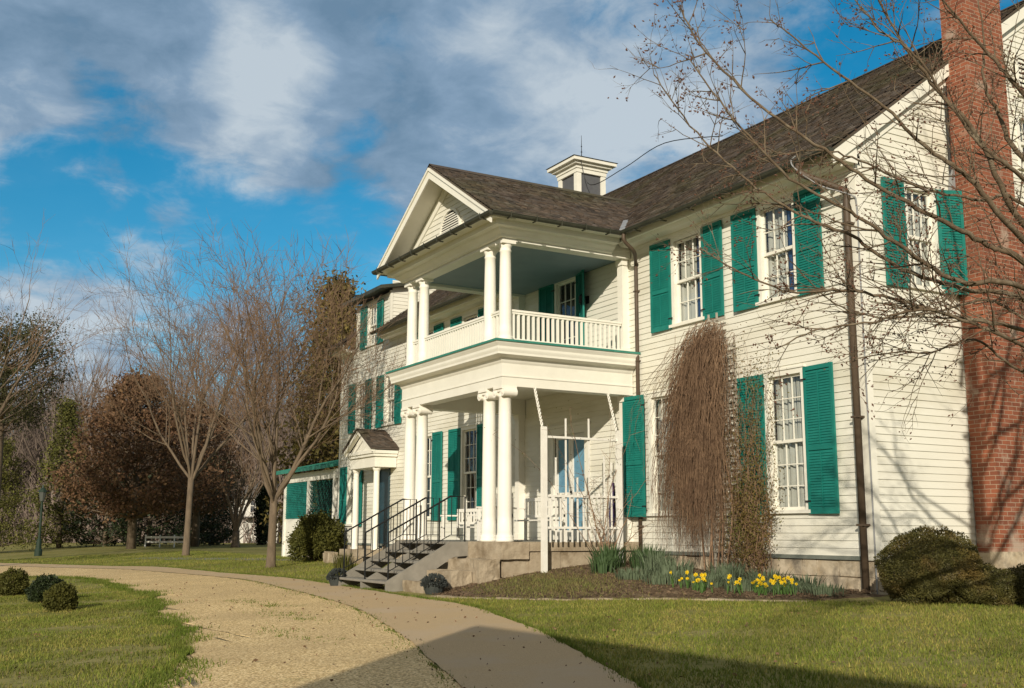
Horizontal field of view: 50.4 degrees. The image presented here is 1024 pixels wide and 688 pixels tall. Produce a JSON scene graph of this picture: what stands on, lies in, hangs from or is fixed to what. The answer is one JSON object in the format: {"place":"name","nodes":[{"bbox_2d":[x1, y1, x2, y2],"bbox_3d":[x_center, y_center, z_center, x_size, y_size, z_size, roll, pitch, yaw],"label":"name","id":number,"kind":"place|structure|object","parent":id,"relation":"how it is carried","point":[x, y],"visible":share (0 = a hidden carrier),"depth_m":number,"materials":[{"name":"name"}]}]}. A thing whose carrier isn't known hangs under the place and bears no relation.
{"place":"outdoors","nodes":[
{"label":"outdoors","id":0,"kind":"place"},
{"bbox_2d":[132,557,293,560],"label":"path","id":1,"kind":"structure","parent":0,"point":[208,558],"depth_m":38.96,"materials":[{"name":"gravel"}]},
{"bbox_2d":[0,563,639,687],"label":"path","id":2,"kind":"structure","parent":0,"point":[458,651],"depth_m":11.76,"materials":[{"name":"concrete"}]},
{"bbox_2d":[326,568,346,585],"bbox_3d":[-3.463,4.638,21.691,0.504,0.364,0.504,6,-11,-29],"label":"planter","id":3,"kind":"object","parent":2,"relation":"on","point":[332,576],"visible":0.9,"depth_m":21.54,"materials":[{"name":"stone"}]},
{"bbox_2d":[330,550,358,573],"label":"ornamental grass","id":4,"kind":"object","parent":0,"point":[338,563],"depth_m":25.29,"materials":[{"name":"green plant"}]},
{"bbox_2d":[0,0,1021,441],"label":"sky","id":5,"kind":"structure","parent":0,"point":[164,116],"materials":[{"name":"blue"}]},
{"bbox_2d":[0,540,1023,687],"bbox_3d":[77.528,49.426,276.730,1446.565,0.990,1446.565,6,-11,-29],"label":"ground","id":6,"kind":"structure","parent":0,"point":[17,552],"depth_m":11.71,"materials":[{"name":"plant"}]},
{"bbox_2d":[0,566,29,595],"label":"lawn shrub","id":7,"kind":"object","parent":6,"relation":"on","point":[13,581],"visible":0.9,"depth_m":22.17,"materials":[{"name":"green plant"}]},
{"bbox_2d":[0,437,43,550],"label":"cedar tree","id":8,"kind":"object","parent":6,"relation":"on","point":[8,448],"visible":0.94,"depth_m":58.49,"materials":[{"name":"green plant"}]},
{"bbox_2d":[0,364,49,537],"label":"woodland tree","id":9,"kind":"object","parent":6,"relation":"on","point":[11,434],"visible":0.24,"depth_m":86.20,"materials":[{"name":"plant"}]},
{"bbox_2d":[4,386,50,507],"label":"woodland tree","id":10,"kind":"object","parent":6,"relation":"on","point":[28,458],"visible":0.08,"depth_m":95.00,"materials":[{"name":"plant"}]},
{"bbox_2d":[4,405,53,466],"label":"woodland tree","id":11,"kind":"object","parent":6,"relation":"on","point":[20,436],"visible":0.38,"depth_m":87.44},
{"bbox_2d":[34,485,46,555],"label":"lamp post","id":12,"kind":"object","parent":6,"relation":"on","point":[42,491],"visible":0.94,"depth_m":50.34,"materials":[{"name":"green"}]},
{"bbox_2d":[22,573,66,602],"bbox_3d":[-8.671,4.545,20.252,0.809,0.572,0.737,6,-11,-29],"label":"lawn shrub","id":13,"kind":"object","parent":6,"relation":"on","point":[38,587],"visible":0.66,"depth_m":20.07,"materials":[{"name":"green plant"}]},
{"bbox_2d":[4,342,85,523],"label":"woodland tree","id":14,"kind":"object","parent":6,"relation":"on","point":[32,453],"visible":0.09,"depth_m":94.41,"materials":[{"name":"plant"}]},
{"bbox_2d":[0,298,92,496],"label":"tree","id":15,"kind":"object","parent":6,"relation":"on","point":[5,377],"visible":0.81,"depth_m":44.88,"materials":[{"name":"green plant"}]},
{"bbox_2d":[8,363,85,539],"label":"woodland tree","id":16,"kind":"object","parent":6,"relation":"on","point":[21,446],"visible":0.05,"depth_m":97.33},
{"bbox_2d":[10,345,101,499],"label":"woodland tree","id":17,"kind":"object","parent":6,"relation":"on","point":[51,423],"visible":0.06,"depth_m":97.67,"materials":[{"name":"plant"}]},
{"bbox_2d":[13,394,101,547],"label":"evergreen tree","id":18,"kind":"object","parent":6,"relation":"on","point":[66,417],"visible":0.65,"depth_m":65.93,"materials":[{"name":"green plant"}]},
{"bbox_2d":[12,353,103,498],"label":"woodland tree","id":19,"kind":"object","parent":6,"relation":"on","point":[45,420],"visible":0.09,"depth_m":94.29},
{"bbox_2d":[41,581,78,610],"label":"lawn shrub","id":20,"kind":"object","parent":6,"relation":"on","point":[62,595],"visible":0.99,"depth_m":17.89,"materials":[{"name":"green plant"}]},
{"bbox_2d":[5,333,121,519],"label":"woodland tree","id":21,"kind":"object","parent":6,"relation":"on","point":[38,453],"visible":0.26,"depth_m":89.14,"materials":[{"name":"plant"}]},
{"bbox_2d":[6,344,120,501],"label":"woodland tree","id":22,"kind":"object","parent":6,"relation":"on","point":[58,413],"visible":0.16,"depth_m":90.64,"materials":[{"name":"plant"}]},
{"bbox_2d":[21,379,108,541],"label":"woodland tree","id":23,"kind":"object","parent":6,"relation":"on","point":[54,427],"visible":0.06,"depth_m":90.46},
{"bbox_2d":[0,294,139,542],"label":"woodland tree","id":24,"kind":"object","parent":6,"relation":"on","point":[31,454],"visible":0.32,"depth_m":84.56,"materials":[{"name":"plant"}]},
{"bbox_2d":[0,210,154,421],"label":"bare tree","id":25,"kind":"object","parent":6,"relation":"on","point":[8,397],"visible":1,"depth_m":37.69,"materials":[{"name":"brown plant"}]},
{"bbox_2d":[24,302,168,540],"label":"woodland tree","id":26,"kind":"object","parent":6,"relation":"on","point":[93,399],"visible":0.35,"depth_m":82.69,"materials":[{"name":"plant"}]},
{"bbox_2d":[51,460,165,547],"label":"evergreen tree","id":27,"kind":"object","parent":6,"relation":"on","point":[107,534],"visible":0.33,"depth_m":64.55,"materials":[{"name":"green plant"}]},
{"bbox_2d":[46,365,240,548],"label":"oak tree","id":28,"kind":"object","parent":6,"relation":"on","point":[129,497],"visible":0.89,"depth_m":56.42,"materials":[{"name":"brown plant"}]},
{"bbox_2d":[0,455,309,543],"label":"undergrowth","id":29,"kind":"object","parent":6,"relation":"on","point":[27,513],"visible":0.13,"depth_m":86.24,"materials":[{"name":"plant"}]},
{"bbox_2d":[100,471,212,545],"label":"evergreen tree","id":30,"kind":"object","parent":6,"relation":"on","point":[150,530],"visible":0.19,"depth_m":66.69,"materials":[{"name":"green plant"}]},
{"bbox_2d":[144,535,183,546],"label":"bench","id":31,"kind":"object","parent":6,"relation":"on","point":[160,537],"visible":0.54,"depth_m":61.89,"materials":[{"name":"paint"}]},
{"bbox_2d":[145,462,236,545],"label":"evergreen tree","id":32,"kind":"object","parent":6,"relation":"on","point":[207,534],"visible":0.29,"depth_m":69.39,"materials":[{"name":"green plant"}]},
{"bbox_2d":[140,334,241,419],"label":"woodland tree","id":33,"kind":"object","parent":6,"relation":"on","point":[186,380],"visible":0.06,"depth_m":97.49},
{"bbox_2d":[149,348,244,448],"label":"woodland tree","id":34,"kind":"object","parent":6,"relation":"on","point":[209,399],"visible":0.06,"depth_m":94.27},
{"bbox_2d":[142,400,252,546],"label":"oak tree","id":35,"kind":"object","parent":6,"relation":"on","point":[196,514],"visible":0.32,"depth_m":64.79,"materials":[{"name":"brown plant"}]},
{"bbox_2d":[61,219,340,555],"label":"bare tree","id":36,"kind":"object","parent":6,"relation":"on","point":[194,471],"visible":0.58,"depth_m":43.44,"materials":[{"name":"brown plant"}]},
{"bbox_2d":[152,350,260,531],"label":"woodland tree","id":37,"kind":"object","parent":6,"relation":"on","point":[198,405],"visible":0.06,"depth_m":88.93,"materials":[{"name":"plant"}]},
{"bbox_2d":[199,454,247,544],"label":"evergreen tree","id":38,"kind":"object","parent":6,"relation":"on","point":[228,520],"visible":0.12,"depth_m":72.88,"materials":[{"name":"green plant"}]},
{"bbox_2d":[169,339,288,471],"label":"woodland tree","id":39,"kind":"object","parent":6,"relation":"on","point":[228,414],"visible":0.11,"depth_m":87.82,"materials":[{"name":"plant"}]},
{"bbox_2d":[0,566,462,687],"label":"gravel drive","id":40,"kind":"structure","parent":6,"relation":"on","point":[362,660],"depth_m":12.55,"materials":[{"name":"gravel"}]},
{"bbox_2d":[198,368,288,485],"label":"woodland tree","id":41,"kind":"object","parent":6,"relation":"on","point":[241,432],"visible":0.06,"depth_m":94.13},
{"bbox_2d":[201,412,289,547],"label":"bare tree","id":42,"kind":"object","parent":6,"relation":"on","point":[236,518],"visible":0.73,"depth_m":62.52,"materials":[{"name":"brown plant"}]},
{"bbox_2d":[192,347,304,486],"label":"woodland tree","id":43,"kind":"object","parent":6,"relation":"on","point":[249,430],"visible":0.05,"depth_m":91.82,"materials":[{"name":"plant"}]},
{"bbox_2d":[221,378,278,484],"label":"woodland tree","id":44,"kind":"object","parent":6,"relation":"on","point":[246,433],"visible":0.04,"depth_m":93.93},
{"bbox_2d":[228,481,279,542],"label":"white house","id":45,"kind":"structure","parent":6,"relation":"on","point":[248,511],"depth_m":85.86,"materials":[{"name":"paint"}]},
{"bbox_2d":[219,366,291,484],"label":"woodland tree","id":46,"kind":"object","parent":6,"relation":"on","point":[245,441],"visible":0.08,"depth_m":91.75,"materials":[{"name":"plant"}]},
{"bbox_2d":[110,214,406,567],"bbox_3d":[-6.634,1.033,31.294,8.561,10.790,8.535,9,-13,-40],"label":"bare tree","id":47,"kind":"object","parent":6,"relation":"on","point":[256,433],"visible":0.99,"depth_m":30.70,"materials":[{"name":"brown plant"}]},
{"bbox_2d":[251,480,269,544],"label":"evergreen tree","id":48,"kind":"object","parent":6,"relation":"on","point":[260,504],"visible":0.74,"depth_m":72.82,"materials":[{"name":"green plant"}]},
{"bbox_2d":[206,345,314,543],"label":"woodland tree","id":49,"kind":"object","parent":6,"relation":"on","point":[281,477],"visible":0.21,"depth_m":82.33,"materials":[{"name":"plant"}]},
{"bbox_2d":[231,399,297,484],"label":"woodland tree","id":50,"kind":"object","parent":6,"relation":"on","point":[253,462],"visible":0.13,"depth_m":89.27,"materials":[{"name":"plant"}]},
{"bbox_2d":[238,366,303,483],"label":"woodland tree","id":51,"kind":"object","parent":6,"relation":"on","point":[270,468],"visible":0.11,"depth_m":83.74,"materials":[{"name":"plant"}]},
{"bbox_2d":[264,371,337,496],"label":"woodland tree","id":52,"kind":"object","parent":6,"relation":"on","point":[291,436],"visible":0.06,"depth_m":79.91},
{"bbox_2d":[254,265,366,543],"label":"cedar tree","id":53,"kind":"object","parent":6,"relation":"on","point":[330,450],"visible":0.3,"depth_m":52.39,"materials":[{"name":"brown plant"}]},
{"bbox_2d":[282,509,347,561],"bbox_3d":[-5.912,5.913,33.625,2.009,1.642,2.171,6,-11,-29],"label":"entrance bush","id":54,"kind":"object","parent":6,"relation":"on","point":[316,536],"visible":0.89,"depth_m":33.17,"materials":[{"name":"green plant"}]},
{"bbox_2d":[324,551,337,562],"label":"stone block","id":55,"kind":"structure","parent":6,"relation":"on","point":[327,557],"depth_m":31.94,"materials":[{"name":"stone"}]},
{"bbox_2d":[338,496,467,591],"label":"wooden stairs","id":56,"kind":"structure","parent":6,"relation":"on","point":[413,563],"depth_m":20.71,"materials":[{"name":"grey paint"}]},
{"bbox_2d":[402,558,499,592],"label":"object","id":57,"kind":"structure","parent":6,"relation":"on","point":[461,572],"depth_m":19.21,"materials":[{"name":"stone"}]},
{"bbox_2d":[1,579,1021,687],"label":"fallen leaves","id":58,"kind":"object","parent":6,"relation":"on","point":[607,636],"visible":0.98,"depth_m":11.89,"materials":[{"name":"plant"}]},
{"bbox_2d":[431,595,806,601],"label":"bed kerb","id":59,"kind":"structure","parent":6,"relation":"on","point":[508,598],"depth_m":16.23,"materials":[{"name":"stone"}]},
{"bbox_2d":[276,0,1023,594],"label":"farmhouse","id":60,"kind":"object","parent":6,"relation":"on","point":[488,320],"visible":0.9,"depth_m":20.00,"materials":[{"name":"paint"}]},
{"bbox_2d":[344,465,353,525],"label":"window","id":61,"kind":"structure","parent":60,"relation":"in","point":[349,507],"depth_m":34.22,"materials":[{"name":"paint"}]},
{"bbox_2d":[353,379,364,431],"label":"window","id":62,"kind":"structure","parent":60,"relation":"in","point":[357,425],"depth_m":34.17,"materials":[{"name":"paint"}]},
{"bbox_2d":[365,300,378,347],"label":"window","id":63,"kind":"structure","parent":60,"relation":"in","point":[373,320],"depth_m":33.90,"materials":[{"name":"paint"}]},
{"bbox_2d":[378,468,390,547],"bbox_3d":[-3.753,4.749,31.789,0.110,2.410,1.000,6,-11,-29],"label":"door","id":64,"kind":"structure","parent":60,"relation":"in","point":[384,475],"depth_m":31.80,"materials":[{"name":"paint"}]},
{"bbox_2d":[381,373,393,425],"bbox_3d":[-3.525,1.603,32.051,0.268,1.590,0.930,6,-11,-29],"label":"window","id":65,"kind":"structure","parent":60,"relation":"in","point":[385,415],"depth_m":32.25,"materials":[{"name":"paint"}]},
{"bbox_2d":[427,431,433,519],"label":"window","id":66,"kind":"structure","parent":60,"relation":"in","point":[429,433],"depth_m":29.34,"materials":[{"name":"paint"}]},
{"bbox_2d":[440,508,481,539],"bbox_3d":[-1.050,3.833,23.142,0.455,0.660,1.270,6,-11,-29],"label":"bench","id":67,"kind":"object","parent":60,"relation":"on","point":[469,519],"visible":0.62,"depth_m":23.28,"materials":[{"name":"white paint"}]},
{"bbox_2d":[460,423,478,519],"bbox_3d":[-1.039,3.201,27.259,0.178,2.360,1.030,6,-11,-29],"label":"window","id":68,"kind":"structure","parent":60,"relation":"in","point":[471,427],"depth_m":27.50,"materials":[{"name":"paint"}]},
{"bbox_2d":[461,308,478,322],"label":"window","id":69,"kind":"structure","parent":60,"relation":"in","point":[472,314],"depth_m":27.98,"materials":[{"name":"paint"}]},
{"bbox_2d":[476,493,513,540],"bbox_3d":[-0.339,3.360,21.093,0.505,0.920,0.620,6,-11,-29],"label":"chair","id":70,"kind":"object","parent":60,"relation":"on","point":[479,519],"visible":0.16,"depth_m":21.18,"materials":[{"name":"white paint"}]},
{"bbox_2d":[533,388,542,426],"bbox_3d":[0.496,1.188,20.193,0.061,0.797,0.330,6,-11,-29],"label":"chain","id":71,"kind":"object","parent":60,"relation":"hanging from","point":[538,405],"visible":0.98,"depth_m":20.20,"materials":[{"name":"white paint"}]},
{"bbox_2d":[513,497,564,541],"bbox_3d":[0.442,3.468,21.528,0.505,0.860,1.520,6,-11,-29],"label":"bench","id":72,"kind":"object","parent":60,"relation":"on","point":[525,508],"visible":0.62,"depth_m":21.82,"materials":[{"name":"white paint"}]},
{"bbox_2d":[554,277,575,342],"bbox_3d":[1.216,-0.572,23.920,0.178,1.870,1.030,6,-11,-29],"label":"window","id":73,"kind":"structure","parent":60,"relation":"in","point":[557,287],"depth_m":24.22,"materials":[{"name":"paint"}]},
{"bbox_2d":[547,421,590,539],"bbox_3d":[1.235,2.933,23.207,0.150,2.450,1.630,6,-11,-29],"label":"door","id":74,"kind":"structure","parent":60,"relation":"in","point":[578,427],"depth_m":23.22,"materials":[{"name":"paint"}]},
{"bbox_2d":[579,294,588,304],"bbox_3d":[1.520,-0.949,23.144,0.223,0.240,0.150,6,-11,-29],"label":"wall lamp","id":75,"kind":"object","parent":60,"relation":"attached to","point":[586,297],"visible":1,"depth_m":23.09,"materials":[{"name":"black metal"}]},
{"bbox_2d":[607,393,616,430],"bbox_3d":[1.937,1.331,21.004,0.061,0.797,0.330,6,-11,-29],"label":"chain","id":76,"kind":"object","parent":60,"relation":"hanging from","point":[611,407],"visible":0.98,"depth_m":21.00,"materials":[{"name":"white paint"}]},
{"bbox_2d":[646,388,676,515],"bbox_3d":[2.985,2.061,20.532,0.395,2.385,1.030,6,-11,-29],"label":"window","id":77,"kind":"structure","parent":60,"relation":"in","point":[651,400],"depth_m":20.78,"materials":[{"name":"paint"}]},
{"bbox_2d":[669,226,703,327],"bbox_3d":[3.395,-1.216,20.385,0.395,1.795,1.030,6,-11,-29],"label":"window","id":78,"kind":"structure","parent":60,"relation":"in","point":[686,312],"depth_m":20.52,"materials":[{"name":"paint"}]},
{"bbox_2d":[755,191,798,305],"bbox_3d":[4.576,-1.565,18.348,0.395,1.795,1.030,6,-11,-29],"label":"window","id":79,"kind":"structure","parent":60,"relation":"in","point":[765,260],"depth_m":18.50,"materials":[{"name":"paint"}]},
{"bbox_2d":[762,364,810,513],"bbox_3d":[4.588,1.587,17.768,0.395,2.385,1.030,6,-11,-29],"label":"window","id":80,"kind":"structure","parent":60,"relation":"in","point":[790,450],"depth_m":17.86,"materials":[{"name":"paint"}]},
{"bbox_2d":[903,179,944,292],"bbox_3d":[6.505,-1.690,17.598,0.870,1.795,0.395,6,-11,-29],"label":"window","id":81,"kind":"structure","parent":60,"relation":"in","point":[929,199],"depth_m":17.63,"materials":[{"name":"paint"}]},
{"bbox_2d":[1013,109,1023,170],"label":"window","id":82,"kind":"structure","parent":60,"relation":"in","point":[1018,130],"depth_m":19.19,"materials":[{"name":"paint"}]},
{"bbox_2d":[432,561,884,603],"bbox_3d":[1.933,3.784,17.197,4.483,0.529,6.400,6,-11,-29],"label":"flower bed","id":83,"kind":"object","parent":6,"relation":"on","point":[767,597],"visible":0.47,"depth_m":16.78,"materials":[{"name":"plant"}]},
{"bbox_2d":[420,573,448,593],"bbox_3d":[-1.337,4.112,18.711,0.502,0.364,0.502,6,-11,-29],"label":"planter","id":84,"kind":"object","parent":83,"relation":"on","point":[433,585],"visible":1,"depth_m":18.57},
{"bbox_2d":[484,402,656,554],"bbox_3d":[1.612,2.579,20.048,4.011,2.971,2.156,6,-11,-29],"label":"rose bush","id":85,"kind":"object","parent":83,"relation":"on","point":[598,532],"visible":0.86,"depth_m":20.02,"materials":[{"name":"brown plant"}]},
{"bbox_2d":[540,418,623,572],"bbox_3d":[1.300,2.865,20.084,1.750,3.000,0.090,6,-11,-29],"label":"arbour","id":86,"kind":"object","parent":83,"relation":"on","point":[544,507],"visible":0.91,"depth_m":20.04,"materials":[{"name":"white paint"}]},
{"bbox_2d":[585,553,617,573],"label":"leafy plant","id":87,"kind":"object","parent":83,"relation":"on","point":[604,565],"visible":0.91,"depth_m":18.88,"materials":[{"name":"plant"}]},
{"bbox_2d":[586,543,628,568],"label":"leafy plant","id":88,"kind":"object","parent":83,"relation":"on","point":[609,551],"visible":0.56,"depth_m":19.38,"materials":[{"name":"plant"}]},
{"bbox_2d":[613,566,655,579],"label":"leafy plant","id":89,"kind":"object","parent":83,"relation":"on","point":[628,573],"visible":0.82,"depth_m":17.89,"materials":[{"name":"green plant"}]},
{"bbox_2d":[623,543,669,568],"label":"leafy plant","id":90,"kind":"object","parent":83,"relation":"on","point":[633,558],"visible":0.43,"depth_m":19.18,"materials":[{"name":"plant"}]},
{"bbox_2d":[635,547,681,573],"bbox_3d":[2.478,3.710,18.739,0.882,0.461,0.911,6,-11,-29],"label":"leafy plant","id":91,"kind":"object","parent":83,"relation":"on","point":[648,559],"visible":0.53,"depth_m":18.53,"materials":[{"name":"green plant"}]},
{"bbox_2d":[639,569,688,584],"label":"leafy plant","id":92,"kind":"object","parent":83,"relation":"on","point":[659,579],"visible":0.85,"depth_m":17.18,"materials":[{"name":"green plant"}]},
{"bbox_2d":[651,557,698,576],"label":"leafy plant","id":93,"kind":"object","parent":83,"relation":"on","point":[668,566],"visible":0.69,"depth_m":17.87,"materials":[{"name":"green plant"}]},
{"bbox_2d":[677,570,730,587],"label":"leafy plant","id":94,"kind":"object","parent":83,"relation":"on","point":[715,582],"visible":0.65,"depth_m":16.70,"materials":[{"name":"green plant"}]},
{"bbox_2d":[706,313,742,572],"bbox_3d":[3.673,1.742,18.836,0.043,4.700,0.780,6,-11,-29],"label":"lattice trellis","id":95,"kind":"object","parent":83,"relation":"on","point":[731,405],"visible":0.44,"depth_m":18.75,"materials":[{"name":"wood"}]},
{"bbox_2d":[629,318,753,570],"bbox_3d":[3.093,1.766,19.042,0.783,4.438,3.557,6,-11,-29],"label":"weeping vine","id":96,"kind":"object","parent":95,"relation":"hanging from","point":[694,433],"visible":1,"depth_m":18.80,"materials":[{"name":"plant"}]},
{"bbox_2d":[703,561,750,581],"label":"leafy plant","id":97,"kind":"object","parent":83,"relation":"on","point":[732,571],"visible":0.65,"depth_m":17.28,"materials":[{"name":"green plant"}]},
{"bbox_2d":[718,576,768,591],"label":"leafy plant","id":98,"kind":"object","parent":83,"relation":"on","point":[747,585],"visible":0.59,"depth_m":16.15,"materials":[{"name":"green plant"}]},
{"bbox_2d":[712,322,789,576],"bbox_3d":[3.918,1.793,18.236,0.487,4.333,1.957,6,-11,-29],"label":"climbing rose","id":99,"kind":"object","parent":83,"relation":"on","point":[751,529],"visible":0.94,"depth_m":18.01,"materials":[{"name":"brown plant"}]},
{"bbox_2d":[740,566,793,585],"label":"leafy plant","id":100,"kind":"object","parent":83,"relation":"on","point":[769,574],"visible":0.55,"depth_m":16.79,"materials":[{"name":"green plant"}]},
{"bbox_2d":[757,579,809,593],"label":"leafy plant","id":101,"kind":"object","parent":83,"relation":"on","point":[790,585],"visible":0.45,"depth_m":15.70,"materials":[{"name":"green plant"}]},
{"bbox_2d":[781,573,826,588],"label":"leafy plant","id":102,"kind":"object","parent":83,"relation":"on","point":[806,580],"visible":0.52,"depth_m":16.15,"materials":[{"name":"green plant"}]},
{"bbox_2d":[799,582,847,595],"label":"leafy plant","id":103,"kind":"object","parent":83,"relation":"on","point":[820,589],"visible":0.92,"depth_m":15.20,"materials":[{"name":"green plant"}]},
{"bbox_2d":[591,0,1023,440],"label":"tree","id":104,"kind":"object","parent":6,"relation":"on","point":[913,307],"visible":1,"depth_m":8.43,"materials":[{"name":"brown plant"}]},
{"bbox_2d":[873,524,984,604],"bbox_3d":[5.533,2.908,14.315,1.328,1.082,1.514,6,-11,-29],"label":"boxwood","id":105,"kind":"object","parent":6,"relation":"on","point":[930,564],"visible":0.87,"depth_m":13.97,"materials":[{"name":"green plant"}]},
{"bbox_2d":[937,563,1020,606],"bbox_3d":[5.962,3.096,13.968,1.043,0.596,1.222,6,-11,-29],"label":"boxwood","id":106,"kind":"object","parent":6,"relation":"on","point":[991,585],"visible":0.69,"depth_m":13.57,"materials":[{"name":"green plant"}]},
{"bbox_2d":[1003,562,1023,604],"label":"boxwood","id":107,"kind":"object","parent":6,"relation":"on","point":[1019,569],"visible":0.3,"depth_m":13.56,"materials":[{"name":"green plant"}]},
{"bbox_2d":[609,463,615,526],"bbox_3d":[1.919,3.038,20.898,0.129,1.501,0.129,-7,-12,37],"label":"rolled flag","id":108,"kind":"object","parent":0,"point":[613,502],"visible":0.64,"depth_m":20.85,"materials":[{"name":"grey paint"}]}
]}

